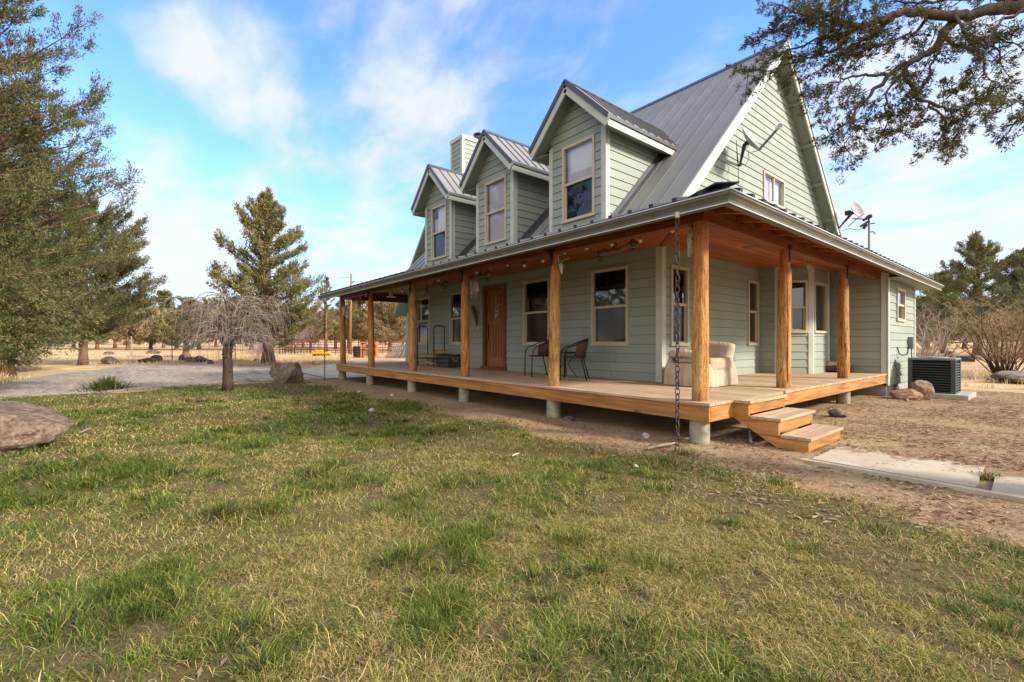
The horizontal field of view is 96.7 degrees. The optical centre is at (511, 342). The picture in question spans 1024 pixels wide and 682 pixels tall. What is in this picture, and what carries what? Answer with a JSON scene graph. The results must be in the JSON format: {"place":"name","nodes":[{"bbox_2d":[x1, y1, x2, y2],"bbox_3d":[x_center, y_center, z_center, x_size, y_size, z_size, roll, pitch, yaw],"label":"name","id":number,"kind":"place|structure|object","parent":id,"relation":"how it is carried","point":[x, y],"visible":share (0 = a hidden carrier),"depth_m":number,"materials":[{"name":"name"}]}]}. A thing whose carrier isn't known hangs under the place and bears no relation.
{"place":"outdoors","nodes":[
{"label":"outdoors","id":0,"kind":"place"},
{"bbox_2d":[0,364,329,396],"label":"driveway","id":1,"kind":"structure","parent":0,"point":[156,376],"depth_m":15.59,"materials":[{"name":"grey gravel"}]},
{"bbox_2d":[0,337,1023,681],"bbox_3d":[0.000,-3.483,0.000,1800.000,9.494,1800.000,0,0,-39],"label":"ground","id":2,"kind":"structure","parent":0,"point":[656,425],"depth_m":3.43,"materials":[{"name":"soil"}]},
{"bbox_2d":[0,400,74,455],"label":"boulder","id":3,"kind":"object","parent":2,"relation":"on","point":[23,425],"visible":0.86,"depth_m":5.18,"materials":[{"name":"brown stone"}]},
{"bbox_2d":[0,102,138,375],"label":"juniper tree","id":4,"kind":"object","parent":2,"relation":"on","point":[94,305],"visible":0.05,"depth_m":18.77,"materials":[{"name":"green plant"}]},
{"bbox_2d":[0,0,145,379],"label":"juniper tree","id":5,"kind":"object","parent":2,"relation":"on","point":[29,302],"visible":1,"depth_m":13.44,"materials":[{"name":"green plant"}]},
{"bbox_2d":[12,192,169,364],"bbox_3d":[-23.975,-3.511,25.598,7.883,9.636,7.850,0,0,-39],"label":"juniper tree","id":6,"kind":"object","parent":2,"relation":"on","point":[112,275],"visible":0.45,"depth_m":25.81,"materials":[{"name":"green plant"}]},
{"bbox_2d":[73,312,109,348],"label":"juniper tree","id":7,"kind":"object","parent":2,"relation":"on","point":[97,342],"visible":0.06,"depth_m":69.78,"materials":[{"name":"green plant"}]},
{"bbox_2d":[101,356,118,363],"bbox_3d":[-23.836,1.041,27.036,0.921,0.488,0.879,0,0,7],"label":"rock","id":8,"kind":"object","parent":2,"relation":"on","point":[107,360],"visible":0.87,"depth_m":26.71,"materials":[{"name":"grey stone"}]},
{"bbox_2d":[80,291,142,347],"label":"juniper tree","id":9,"kind":"object","parent":2,"relation":"on","point":[115,344],"depth_m":79.78,"materials":[{"name":"green plant"}]},
{"bbox_2d":[104,311,155,349],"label":"juniper tree","id":10,"kind":"object","parent":2,"relation":"on","point":[136,331],"visible":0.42,"depth_m":63.54,"materials":[{"name":"green plant"}]},
{"bbox_2d":[130,336,131,357],"bbox_3d":[-30.113,0.352,36.000,0.104,1.750,0.120,0,0,-39],"label":"fence post","id":11,"kind":"object","parent":2,"relation":"on","point":[130,346],"visible":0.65,"depth_m":35.95,"materials":[{"name":"brown wood"}]},
{"bbox_2d":[138,358,157,362],"bbox_3d":[-22.529,1.106,28.195,1.059,0.388,0.673,0,0,-7],"label":"rock","id":12,"kind":"object","parent":2,"relation":"on","point":[146,359],"visible":0.75,"depth_m":27.97,"materials":[{"name":"stone"}]},
{"bbox_2d":[134,304,168,348],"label":"juniper tree","id":13,"kind":"object","parent":2,"relation":"on","point":[151,342],"visible":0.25,"depth_m":71.31,"materials":[{"name":"green plant"}]},
{"bbox_2d":[146,350,160,353],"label":"rock","id":14,"kind":"object","parent":2,"relation":"on","point":[153,352],"visible":0.85,"depth_m":47.16,"materials":[{"name":"stone"}]},
{"bbox_2d":[151,355,162,360],"bbox_3d":[-23.111,1.052,29.631,0.452,0.570,0.679,0,0,26],"label":"rock","id":15,"kind":"object","parent":2,"relation":"on","point":[159,357],"visible":0.59,"depth_m":29.53,"materials":[{"name":"stone"}]},
{"bbox_2d":[142,289,175,347],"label":"juniper tree","id":16,"kind":"object","parent":2,"relation":"on","point":[168,303],"visible":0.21,"depth_m":84.72,"materials":[{"name":"green plant"}]},
{"bbox_2d":[151,305,193,349],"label":"juniper tree","id":17,"kind":"object","parent":2,"relation":"on","point":[159,328],"visible":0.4,"depth_m":64.78,"materials":[{"name":"green plant"}]},
{"bbox_2d":[161,295,208,356],"bbox_3d":[-26.476,-1.301,36.960,3.254,5.120,3.149,0,0,-39],"label":"juniper tree","id":18,"kind":"object","parent":2,"relation":"on","point":[174,336],"visible":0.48,"depth_m":36.73,"materials":[{"name":"green plant"}]},
{"bbox_2d":[193,355,208,361],"bbox_3d":[-19.716,1.038,28.889,0.508,0.485,0.836,0,0,23],"label":"rock","id":19,"kind":"object","parent":2,"relation":"on","point":[198,358],"visible":0.83,"depth_m":28.66,"materials":[{"name":"stone"}]},
{"bbox_2d":[182,300,224,349],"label":"juniper tree","id":20,"kind":"object","parent":2,"relation":"on","point":[208,341],"visible":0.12,"depth_m":69.50,"materials":[{"name":"green plant"}]},
{"bbox_2d":[203,297,221,346],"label":"juniper tree","id":21,"kind":"object","parent":2,"relation":"on","point":[213,309],"visible":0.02,"depth_m":94.65,"materials":[{"name":"green plant"}]},
{"bbox_2d":[141,292,301,390],"bbox_3d":[-7.304,-0.009,11.586,3.448,2.564,2.801,0,0,-2],"label":"weeping tree","id":22,"kind":"object","parent":2,"relation":"on","point":[227,337],"visible":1,"depth_m":11.51,"materials":[{"name":"grey plant"}]},
{"bbox_2d":[230,307,261,349],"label":"juniper tree","id":23,"kind":"object","parent":2,"relation":"on","point":[237,341],"visible":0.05,"depth_m":66.99,"materials":[{"name":"green plant"}]},
{"bbox_2d":[236,338,262,358],"bbox_3d":[-18.653,0.231,33.043,3.132,2.077,3.617,0,0,-39],"label":"bare bush","id":24,"kind":"object","parent":2,"relation":"on","point":[258,350],"visible":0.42,"depth_m":32.98,"materials":[{"name":"brown plant"}]},
{"bbox_2d":[204,186,325,364],"bbox_3d":[-13.777,-3.745,25.945,6.133,10.109,5.918,0,0,-27],"label":"juniper tree","id":25,"kind":"object","parent":2,"relation":"on","point":[264,209],"visible":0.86,"depth_m":25.11,"materials":[{"name":"green plant"}]},
{"bbox_2d":[269,362,304,382],"bbox_3d":[-7.169,1.069,14.555,1.180,0.906,0.799,0,0,22],"label":"boulder","id":26,"kind":"object","parent":2,"relation":"on","point":[280,372],"visible":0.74,"depth_m":14.20,"materials":[{"name":"grey stone"}]},
{"bbox_2d":[279,339,294,353],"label":"corral panel","id":27,"kind":"object","parent":2,"relation":"on","point":[288,349],"visible":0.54,"depth_m":45.68,"materials":[{"name":"metal"}]},
{"bbox_2d":[274,309,322,350],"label":"bare bush","id":28,"kind":"object","parent":2,"relation":"on","point":[302,335],"visible":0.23,"depth_m":60.14,"materials":[{"name":"brown plant"}]},
{"bbox_2d":[295,339,309,349],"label":"corral panel","id":29,"kind":"object","parent":2,"relation":"on","point":[302,344],"visible":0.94,"depth_m":45.22,"materials":[{"name":"metal"}]},
{"bbox_2d":[280,306,338,348],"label":"juniper tree","id":30,"kind":"object","parent":2,"relation":"on","point":[319,334],"visible":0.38,"depth_m":74.29,"materials":[{"name":"green plant"}]},
{"bbox_2d":[310,339,326,352],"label":"corral panel","id":31,"kind":"object","parent":2,"relation":"on","point":[318,344],"visible":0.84,"depth_m":44.73,"materials":[{"name":"metal"}]},
{"bbox_2d":[312,350,330,355],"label":"feed trough","id":32,"kind":"object","parent":2,"relation":"on","point":[319,352],"visible":0.91,"depth_m":41.21,"materials":[{"name":"yellow metal"}]},
{"bbox_2d":[312,276,338,351],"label":"juniper tree","id":33,"kind":"object","parent":2,"relation":"on","point":[326,306],"visible":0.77,"depth_m":51.92,"materials":[{"name":"green plant"}]},
{"bbox_2d":[327,339,339,354],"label":"corral panel","id":34,"kind":"object","parent":2,"relation":"on","point":[335,347],"visible":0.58,"depth_m":44.23,"materials":[{"name":"metal"}]},
{"bbox_2d":[302,364,365,377],"bbox_3d":[-3.325,1.218,25.387,16.980,0.013,11.500,0,0,-39],"label":"concrete pad","id":35,"kind":"object","parent":2,"relation":"on","point":[331,371],"visible":0.07,"depth_m":18.73,"materials":[{"name":"grey concrete"}]},
{"bbox_2d":[313,307,360,348],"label":"juniper tree","id":36,"kind":"object","parent":2,"relation":"on","point":[336,327],"visible":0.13,"depth_m":78.57,"materials":[{"name":"green plant"}]},
{"bbox_2d":[329,302,360,346],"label":"juniper tree","id":37,"kind":"object","parent":2,"relation":"on","point":[336,305],"visible":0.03,"depth_m":89.54,"materials":[{"name":"green plant"}]},
{"bbox_2d":[348,274,354,353],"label":"utility pole","id":38,"kind":"object","parent":2,"relation":"on","point":[350,319],"visible":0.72,"depth_m":46.90,"materials":[{"name":"brown wood"}]},
{"bbox_2d":[346,339,358,354],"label":"corral panel","id":39,"kind":"object","parent":2,"relation":"on","point":[351,347],"visible":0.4,"depth_m":43.98,"materials":[{"name":"metal"}]},
{"bbox_2d":[328,299,396,349],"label":"juniper tree","id":40,"kind":"object","parent":2,"relation":"on","point":[357,307],"visible":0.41,"depth_m":65.07,"materials":[{"name":"green plant"}]},
{"bbox_2d":[360,342,377,357],"bbox_3d":[-11.915,0.565,38.000,1.360,1.320,0.540,0,0,0],"label":"storage shelf","id":41,"kind":"object","parent":2,"relation":"on","point":[362,351],"visible":0.62,"depth_m":37.77,"materials":[{"name":"orange paint"}]},
{"bbox_2d":[352,307,388,348],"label":"juniper tree","id":42,"kind":"object","parent":2,"relation":"on","point":[387,317],"visible":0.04,"depth_m":77.12,"materials":[{"name":"green plant"}]},
{"bbox_2d":[357,301,405,350],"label":"juniper tree","id":43,"kind":"object","parent":2,"relation":"on","point":[395,323],"visible":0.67,"depth_m":60.71,"materials":[{"name":"green plant"}]},
{"bbox_2d":[374,339,390,354],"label":"corral panel","id":44,"kind":"object","parent":2,"relation":"on","point":[382,344],"visible":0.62,"depth_m":45.23,"materials":[{"name":"metal"}]},
{"bbox_2d":[385,345,403,357],"bbox_3d":[-9.427,0.714,36.523,1.637,1.064,0.290,0,0,21],"label":"wooden pallet","id":45,"kind":"object","parent":2,"relation":"on","point":[398,351],"visible":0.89,"depth_m":36.51,"materials":[{"name":"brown wood"}]},
{"bbox_2d":[394,225,592,361],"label":"house wall","id":46,"kind":"structure","parent":2,"relation":"on","point":[401,309],"depth_m":23.46,"materials":[{"name":"paint"}]},
{"bbox_2d":[0,374,1023,681],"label":"lawn grass","id":47,"kind":"structure","parent":2,"relation":"on","point":[56,614],"depth_m":2.44,"materials":[{"name":"green plant"}]},
{"bbox_2d":[0,351,1023,387],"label":"dry field grass","id":48,"kind":"structure","parent":2,"relation":"on","point":[238,362],"depth_m":27.73,"materials":[{"name":"beige plant"}]},
{"bbox_2d":[563,416,574,421],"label":"rock","id":49,"kind":"object","parent":2,"relation":"on","point":[568,418],"visible":0.94,"depth_m":7.13,"materials":[{"name":"stone"}]},
{"bbox_2d":[317,39,943,452],"bbox_3d":[2.775,-3.550,14.214,12.976,10.070,14.860,0,0,-39],"label":"farmhouse","id":50,"kind":"object","parent":2,"relation":"on","point":[583,171],"visible":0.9,"depth_m":9.86,"materials":[{"name":"paint"}]},
{"bbox_2d":[324,299,325,379],"bbox_3d":[-6.199,-0.120,15.053,0.058,2.730,0.058,0,0,6],"label":"rain chain","id":51,"kind":"object","parent":50,"relation":"hanging from","point":[324,340],"visible":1,"depth_m":15.04,"materials":[{"name":"metal"}]},
{"bbox_2d":[337,300,350,315],"bbox_3d":[-5.668,-1.168,15.366,0.439,0.527,0.134,0,0,-9],"label":"animal skull","id":52,"kind":"object","parent":50,"relation":"attached to","point":[343,308],"visible":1,"depth_m":15.33,"materials":[{"name":"beige metal"}]},
{"bbox_2d":[417,325,444,366],"bbox_3d":[-2.506,0.092,14.000,0.392,1.246,1.240,0,0,-39],"label":"firewood rack","id":53,"kind":"object","parent":50,"relation":"on","point":[427,358],"visible":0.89,"depth_m":13.94,"materials":[{"name":"black metal"}]},
{"bbox_2d":[417,297,447,344],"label":"window","id":54,"kind":"structure","parent":50,"relation":"in","point":[423,304],"depth_m":15.51,"materials":[{"name":"glass"}]},
{"bbox_2d":[425,281,447,292],"bbox_3d":[-1.904,-1.519,11.417,0.154,0.452,1.058,0,0,-39],"label":"driftwood hanger","id":55,"kind":"object","parent":50,"relation":"hanging from","point":[439,285],"visible":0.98,"depth_m":11.29,"materials":[{"name":"brown wood"}]},
{"bbox_2d":[436,354,460,367],"bbox_3d":[-1.839,0.520,13.328,0.450,0.390,0.745,0,0,-39],"label":"wooden crate","id":56,"kind":"object","parent":50,"relation":"on","point":[448,360],"visible":0.92,"depth_m":13.11,"materials":[{"name":"brown wood"}]},
{"bbox_2d":[449,292,481,344],"bbox_3d":[-1.330,-0.725,13.755,0.750,1.564,0.950,0,0,-39],"label":"window","id":57,"kind":"structure","parent":50,"relation":"in","point":[454,298],"depth_m":13.86,"materials":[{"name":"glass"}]},
{"bbox_2d":[471,306,477,326],"bbox_3d":[-1.081,-0.745,12.729,0.139,0.602,0.275,0,0,-39],"label":"wall horn","id":58,"kind":"object","parent":50,"relation":"attached to","point":[474,311],"depth_m":12.65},
{"bbox_2d":[469,271,491,299],"bbox_3d":[-0.682,-1.346,9.694,0.164,0.858,0.753,0,0,-39],"label":"driftwood hanger","id":59,"kind":"object","parent":50,"relation":"hanging from","point":[474,287],"visible":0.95,"depth_m":9.82,"materials":[{"name":"brown wood"}]},
{"bbox_2d":[470,368,500,370],"bbox_3d":[-0.729,0.703,11.940,0.440,0.020,0.900,0,0,-39],"label":"doormat","id":60,"kind":"object","parent":50,"relation":"on","point":[481,369],"visible":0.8,"depth_m":11.86,"materials":[{"name":"fabric"}]},
{"bbox_2d":[487,288,502,366],"bbox_3d":[-0.415,-0.405,12.223,0.115,2.080,0.840,0,0,-39],"label":"front door","id":61,"kind":"structure","parent":50,"relation":"in","point":[494,297],"depth_m":12.30,"materials":[{"name":"brown wood"}]},
{"bbox_2d":[359,230,674,297],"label":"string lights","id":62,"kind":"object","parent":50,"relation":"attached to","point":[611,244],"visible":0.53,"depth_m":8.03,"materials":[{"name":"glass"},{"name":"plastic"}]},
{"bbox_2d":[524,339,548,376],"bbox_3d":[0.593,0.315,9.809,0.534,0.805,0.585,0,0,-15],"label":"bistro chair","id":63,"kind":"object","parent":50,"relation":"on","point":[543,350],"visible":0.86,"depth_m":9.98,"materials":[{"name":"brown wicker"}]},
{"bbox_2d":[522,278,561,344],"bbox_3d":[0.843,-0.725,11.101,0.750,1.564,0.950,0,0,-39],"label":"window","id":64,"kind":"structure","parent":50,"relation":"in","point":[536,293],"depth_m":11.17,"materials":[{"name":"glass"}]},
{"bbox_2d":[558,254,567,273],"bbox_3d":[0.817,-1.284,7.473,0.097,0.316,0.388,0,0,36],"label":"animal skull","id":65,"kind":"object","parent":50,"relation":"attached to","point":[561,267],"visible":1,"depth_m":7.46,"materials":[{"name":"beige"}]},
{"bbox_2d":[560,351,576,376],"bbox_3d":[1.123,0.453,9.552,0.600,0.536,0.600,0,0,33],"label":"bistro table","id":66,"kind":"object","parent":50,"relation":"on","point":[569,361],"visible":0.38,"depth_m":9.52,"materials":[{"name":"black metal"}]},
{"bbox_2d":[560,338,588,380],"bbox_3d":[1.238,0.315,8.920,0.534,0.805,0.585,0,0,15],"label":"bistro chair","id":67,"kind":"object","parent":50,"relation":"on","point":[581,347],"visible":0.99,"depth_m":8.73,"materials":[{"name":"brown wicker"}]},
{"bbox_2d":[590,265,635,345],"bbox_3d":[2.231,-0.725,9.406,0.750,1.564,0.950,0,0,-39],"label":"window","id":68,"kind":"structure","parent":50,"relation":"in","point":[610,307],"depth_m":9.44,"materials":[{"name":"glass"}]},
{"bbox_2d":[596,239,639,260],"bbox_3d":[1.625,-1.547,7.089,0.138,0.438,0.829,0,0,-39],"label":"driftwood hanger","id":69,"kind":"object","parent":50,"relation":"hanging from","point":[603,252],"visible":0.88,"depth_m":7.04,"materials":[{"name":"brown wood"}]},
{"bbox_2d":[639,264,689,345],"bbox_3d":[2.967,-0.700,8.910,0.640,1.514,0.750,0,0,-39],"label":"window","id":70,"kind":"structure","parent":50,"relation":"in","point":[683,271],"depth_m":8.80,"materials":[{"name":"glass"}]},
{"bbox_2d":[675,212,679,450],"bbox_3d":[1.884,-0.120,5.182,0.058,2.729,0.058,0,0,6],"label":"rain chain","id":71,"kind":"object","parent":50,"relation":"hanging from","point":[677,216],"visible":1,"depth_m":5.17,"materials":[{"name":"metal"}]},
{"bbox_2d":[687,225,692,256],"bbox_3d":[2.292,-1.286,5.778,0.136,0.379,0.310,0,0,16],"label":"animal skull","id":72,"kind":"object","parent":50,"relation":"attached to","point":[690,243],"visible":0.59,"depth_m":5.75,"materials":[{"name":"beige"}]},
{"bbox_2d":[663,342,737,386],"bbox_3d":[3.235,0.345,7.806,1.058,0.759,0.839,0,0,-39],"label":"armchair","id":73,"kind":"object","parent":50,"relation":"on","point":[722,369],"visible":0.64,"depth_m":7.63,"materials":[{"name":"fabric"}]},
{"bbox_2d":[668,349,691,358],"bbox_3d":[3.000,0.195,7.723,0.613,0.197,0.428,0,0,45],"label":"pillow","id":74,"kind":"object","parent":73,"relation":"on","point":[685,353],"visible":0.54,"depth_m":7.61,"materials":[{"name":"fabric"}]},
{"bbox_2d":[720,280,759,344],"bbox_3d":[5.435,-0.700,10.931,0.580,1.514,0.750,0,0,-39],"label":"window","id":75,"kind":"structure","parent":50,"relation":"in","point":[753,286],"depth_m":10.79,"materials":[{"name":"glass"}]},
{"bbox_2d":[736,122,782,185],"bbox_3d":[5.006,-3.957,9.537,0.556,1.163,1.364,0,0,-11],"label":"satellite dish","id":76,"kind":"object","parent":50,"relation":"attached to","point":[750,138],"visible":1,"depth_m":9.55,"materials":[{"name":"black metal"}]},
{"bbox_2d":[763,169,785,208],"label":"window","id":77,"kind":"structure","parent":50,"relation":"in","point":[773,186],"depth_m":11.50,"materials":[{"name":"glass"}]},
{"bbox_2d":[773,280,808,332],"bbox_3d":[6.638,-0.845,10.844,0.440,1.224,0.825,0,0,1],"label":"window","id":78,"kind":"structure","parent":50,"relation":"in","point":[799,314],"depth_m":10.56,"materials":[{"name":"glass"}]},
{"bbox_2d":[804,259,810,272],"bbox_3d":[5.913,-1.564,9.088,0.268,0.322,0.082,0,0,-29],"label":"animal skull","id":79,"kind":"object","parent":50,"relation":"attached to","point":[808,264],"visible":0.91,"depth_m":9.06,"materials":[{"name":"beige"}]},
{"bbox_2d":[792,281,828,332],"bbox_3d":[7.157,-0.835,11.140,0.910,1.204,0.750,0,0,-39],"label":"window","id":80,"kind":"structure","parent":50,"relation":"in","point":[820,289],"depth_m":11.13,"materials":[{"name":"plastic"}]},
{"bbox_2d":[825,361,853,372],"bbox_3d":[7.949,0.584,11.109,0.634,0.326,0.382,0,0,39],"label":"dog bed","id":81,"kind":"object","parent":50,"relation":"on","point":[831,366],"visible":0.52,"depth_m":11.05,"materials":[{"name":"red fabric"}]},
{"bbox_2d":[838,202,863,230],"bbox_3d":[9.873,-3.690,13.251,0.571,0.848,0.747,0,0,-39],"label":"satellite dish","id":82,"kind":"object","parent":50,"relation":"attached to","point":[857,209],"visible":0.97,"depth_m":13.28,"materials":[{"name":"white metal"}]},
{"bbox_2d":[860,214,874,249],"bbox_3d":[8.421,-2.405,10.773,0.319,1.281,0.100,0,0,7],"label":"antenna mast","id":83,"kind":"object","parent":50,"relation":"on","point":[865,224],"visible":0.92,"depth_m":10.76,"materials":[{"name":"metal"}]},
{"bbox_2d":[861,288,905,321],"bbox_3d":[9.475,-0.940,11.616,0.860,0.814,0.750,0,0,-39],"label":"window","id":84,"kind":"structure","parent":50,"relation":"in","point":[901,293],"depth_m":11.47,"materials":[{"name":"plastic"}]},
{"bbox_2d":[908,337,914,356],"bbox_3d":[10.543,0.432,11.766,0.240,1.173,0.431,0,0,-39],"label":"conduit box","id":85,"kind":"object","parent":50,"relation":"attached to","point":[911,343],"visible":0.69,"depth_m":11.82,"materials":[{"name":"metal"}]},
{"bbox_2d":[646,442,676,448],"bbox_3d":[1.763,1.201,5.346,0.527,0.030,0.031,0,0,-34],"label":"stick","id":86,"kind":"object","parent":2,"relation":"on","point":[659,445],"visible":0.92,"depth_m":5.32,"materials":[{"name":"brown wood"}]},
{"bbox_2d":[748,428,752,443],"bbox_3d":[3.046,1.080,5.854,0.030,0.301,0.649,0,0,23],"label":"wood stake","id":87,"kind":"object","parent":2,"relation":"on","point":[750,436],"visible":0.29,"depth_m":5.67,"materials":[{"name":"wood"}]},
{"bbox_2d":[827,408,847,416],"bbox_3d":[5.432,1.172,7.589,0.232,0.174,0.272,0,0,-39],"label":"rock","id":88,"kind":"object","parent":2,"relation":"on","point":[836,412],"visible":0.94,"depth_m":7.53,"materials":[{"name":"brown stone"}]},
{"bbox_2d":[725,0,1023,184],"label":"juniper tree","id":89,"kind":"object","parent":2,"relation":"on","point":[975,46],"visible":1,"depth_m":4.14,"materials":[{"name":"green plant"}]},
{"bbox_2d":[890,388,923,399],"bbox_3d":[8.729,1.159,10.036,0.626,0.307,0.326,0,0,11],"label":"rock","id":90,"kind":"object","parent":2,"relation":"on","point":[908,394],"visible":0.88,"depth_m":9.95,"materials":[{"name":"brown stone"}]},
{"bbox_2d":[800,458,1023,502],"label":"path edging","id":91,"kind":"object","parent":2,"relation":"on","point":[998,495],"visible":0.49,"depth_m":4.02,"materials":[{"name":"concrete"}]},
{"bbox_2d":[910,380,934,399],"bbox_3d":[9.044,1.094,10.032,0.401,0.555,0.377,0,0,-28],"label":"rock","id":92,"kind":"object","parent":2,"relation":"on","point":[925,389],"visible":0.65,"depth_m":9.94,"materials":[{"name":"brown stone"}]},
{"bbox_2d":[904,388,975,399],"bbox_3d":[9.989,1.220,10.751,1.320,0.150,1.260,0,0,-39],"label":"equipment pad","id":93,"kind":"object","parent":2,"relation":"on","point":[965,395],"visible":0.36,"depth_m":10.12,"materials":[{"name":"concrete"}]},
{"bbox_2d":[908,356,960,393],"bbox_3d":[9.928,0.730,10.700,0.810,0.830,0.830,0,0,-39],"label":"air conditioner","id":94,"kind":"object","parent":93,"relation":"on","point":[941,374],"visible":0.83,"depth_m":10.41,"materials":[{"name":"paint"}]},
{"bbox_2d":[916,302,968,356],"bbox_3d":[20.650,-0.539,22.814,3.240,3.672,3.529,0,0,-39],"label":"bush","id":95,"kind":"object","parent":2,"relation":"on","point":[938,345],"visible":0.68,"depth_m":22.59,"materials":[{"name":"brown plant"}]},
{"bbox_2d":[944,351,955,357],"bbox_3d":[25.963,0.902,27.014,0.694,0.865,0.721,0,0,-39],"label":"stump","id":96,"kind":"object","parent":2,"relation":"on","point":[952,354],"visible":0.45,"depth_m":26.78,"materials":[{"name":"wood"}]},
{"bbox_2d":[916,270,985,353],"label":"juniper tree","id":97,"kind":"object","parent":2,"relation":"on","point":[945,290],"visible":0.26,"depth_m":47.55,"materials":[{"name":"green plant"}]},
{"bbox_2d":[916,296,1010,357],"bbox_3d":[24.956,-0.766,27.046,4.366,4.113,5.599,0,0,6],"label":"bush","id":98,"kind":"object","parent":2,"relation":"on","point":[956,347],"visible":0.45,"depth_m":26.44,"materials":[{"name":"brown plant"}]},
{"bbox_2d":[956,356,974,361],"bbox_3d":[27.213,0.960,27.500,1.000,0.350,0.500,0,0,16],"label":"black tub","id":99,"kind":"object","parent":2,"relation":"on","point":[965,358],"visible":0.42,"depth_m":27.24,"materials":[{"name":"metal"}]},
{"bbox_2d":[916,230,1020,354],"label":"juniper tree","id":100,"kind":"object","parent":2,"relation":"on","point":[975,252],"visible":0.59,"depth_m":41.94,"materials":[{"name":"green plant"}]},
{"bbox_2d":[927,289,1023,373],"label":"bare bush","id":101,"kind":"object","parent":2,"relation":"on","point":[1007,354],"visible":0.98,"depth_m":15.70,"materials":[{"name":"brown plant"}]},
{"bbox_2d":[954,247,1023,357],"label":"juniper tree","id":102,"kind":"object","parent":2,"relation":"on","point":[1010,286],"visible":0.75,"depth_m":36.15,"materials":[{"name":"green plant"}]},
{"bbox_2d":[990,370,1023,383],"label":"rock","id":103,"kind":"object","parent":2,"relation":"on","point":[1015,377],"visible":0.82,"depth_m":13.80,"materials":[{"name":"beige stone"}]},
{"bbox_2d":[0,0,1023,336],"label":"sky","id":104,"kind":"structure","parent":0,"point":[341,108],"materials":[{"name":"blue"}]},
{"bbox_2d":[811,445,1023,495],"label":"path","id":105,"kind":"structure","parent":0,"point":[949,471],"depth_m":4.49,"materials":[{"name":"concrete"}]},
{"bbox_2d":[916,296,955,348],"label":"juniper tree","id":106,"kind":"object","parent":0,"point":[922,308],"visible":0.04,"depth_m":69.47,"materials":[{"name":"green plant"}]},
{"bbox_2d":[956,297,985,348],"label":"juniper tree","id":107,"kind":"object","parent":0,"point":[963,347],"visible":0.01,"depth_m":74.78,"materials":[{"name":"green plant"}]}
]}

